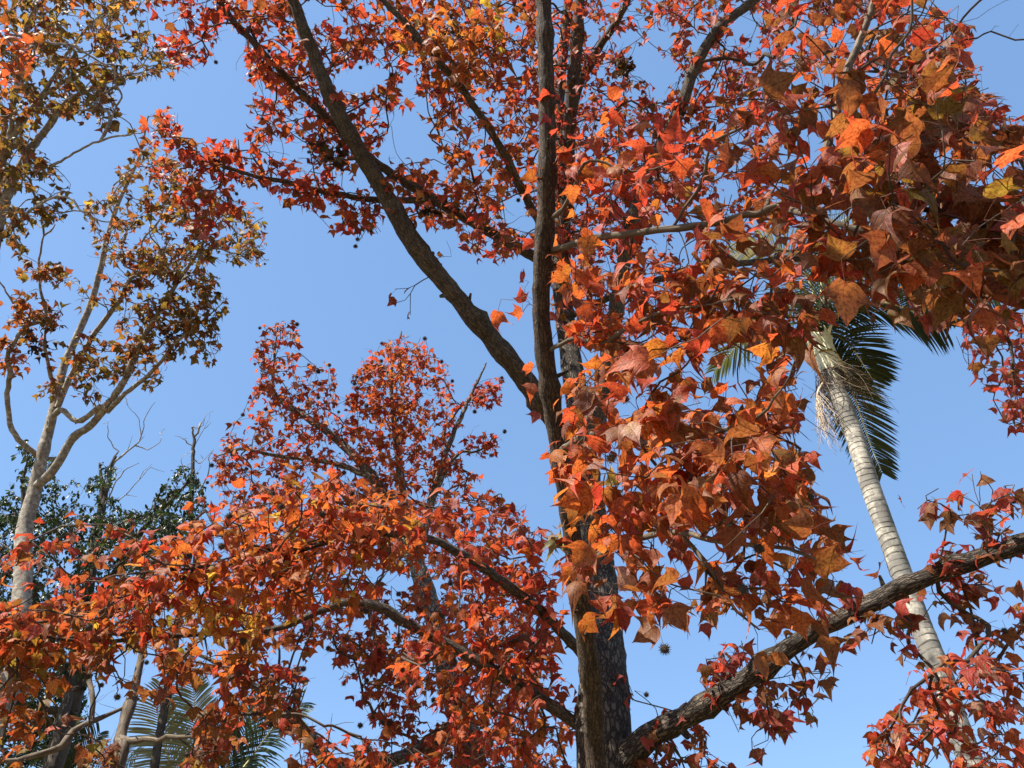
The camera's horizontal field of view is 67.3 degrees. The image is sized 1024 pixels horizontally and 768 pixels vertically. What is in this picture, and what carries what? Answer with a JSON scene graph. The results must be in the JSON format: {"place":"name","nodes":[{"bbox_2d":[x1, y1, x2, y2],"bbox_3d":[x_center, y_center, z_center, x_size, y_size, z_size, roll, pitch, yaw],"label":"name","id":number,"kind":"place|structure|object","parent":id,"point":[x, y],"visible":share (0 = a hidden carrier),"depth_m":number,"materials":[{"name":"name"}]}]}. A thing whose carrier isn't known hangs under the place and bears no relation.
{"place":"outdoors","nodes":[
{"label":"outdoors","id":0,"kind":"place"},
{"bbox_2d":[29,716,143,767],"bbox_3d":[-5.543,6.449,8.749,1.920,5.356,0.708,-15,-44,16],"label":"tree","id":1,"kind":"object","parent":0,"point":[69,763],"visible":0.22,"depth_m":10.25,"materials":[{"name":"green plant"}]},
{"bbox_2d":[0,439,208,767],"bbox_3d":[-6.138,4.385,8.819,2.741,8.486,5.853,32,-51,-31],"label":"evergreen tree","id":2,"kind":"object","parent":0,"point":[168,525],"visible":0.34,"depth_m":10.00,"materials":[{"name":"green plant"}]},
{"bbox_2d":[46,397,163,767],"bbox_3d":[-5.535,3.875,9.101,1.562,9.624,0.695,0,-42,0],"label":"bare tree","id":3,"kind":"object","parent":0,"point":[54,760],"visible":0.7,"depth_m":9.24,"materials":[{"name":"grey plant"}]},
{"bbox_2d":[0,571,243,767],"bbox_3d":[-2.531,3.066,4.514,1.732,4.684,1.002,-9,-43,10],"label":"young tree","id":4,"kind":"object","parent":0,"point":[117,751],"visible":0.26,"depth_m":5.18,"materials":[{"name":"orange plant"}]},
{"bbox_2d":[0,0,267,738],"bbox_3d":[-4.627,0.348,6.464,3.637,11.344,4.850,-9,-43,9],"label":"sweet gum tree","id":5,"kind":"object","parent":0,"point":[22,59],"visible":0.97,"depth_m":8.69,"materials":[{"name":"brown plant"}]},
{"bbox_2d":[149,411,221,767],"bbox_3d":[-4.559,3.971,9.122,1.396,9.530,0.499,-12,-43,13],"label":"bare tree","id":6,"kind":"object","parent":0,"point":[157,748],"visible":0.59,"depth_m":9.27,"materials":[{"name":"grey plant"}]},
{"bbox_2d":[126,673,315,767],"bbox_3d":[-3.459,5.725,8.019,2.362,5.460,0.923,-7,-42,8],"label":"palm tree","id":7,"kind":"object","parent":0,"point":[241,759],"visible":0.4,"depth_m":9.33,"materials":[{"name":"green plant"}]},
{"bbox_2d":[185,320,564,767],"bbox_3d":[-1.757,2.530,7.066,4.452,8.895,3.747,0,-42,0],"label":"sweet gum tree","id":8,"kind":"object","parent":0,"point":[424,596],"visible":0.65,"depth_m":8.40,"materials":[{"name":"red plant"}]},
{"bbox_2d":[0,0,1023,767],"bbox_3d":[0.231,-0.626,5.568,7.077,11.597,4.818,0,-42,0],"label":"sweet gum tree","id":9,"kind":"object","parent":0,"point":[356,526],"visible":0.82,"depth_m":4.49,"materials":[{"name":"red plant"}]},
{"bbox_2d":[0,0,1023,767],"label":"sky","id":10,"kind":"structure","parent":0,"point":[337,292],"materials":[{"name":"blue"}]},
{"bbox_2d":[490,0,1023,767],"bbox_3d":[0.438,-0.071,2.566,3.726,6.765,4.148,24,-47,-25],"label":"sweet gum tree","id":11,"kind":"object","parent":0,"point":[940,266],"visible":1,"depth_m":2.29,"materials":[{"name":"orange plant"}]},
{"bbox_2d":[704,206,1008,767],"bbox_3d":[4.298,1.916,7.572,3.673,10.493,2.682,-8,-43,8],"label":"palm tree","id":12,"kind":"object","parent":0,"point":[835,372],"visible":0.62,"depth_m":9.21,"materials":[{"name":"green plant"}]}
]}

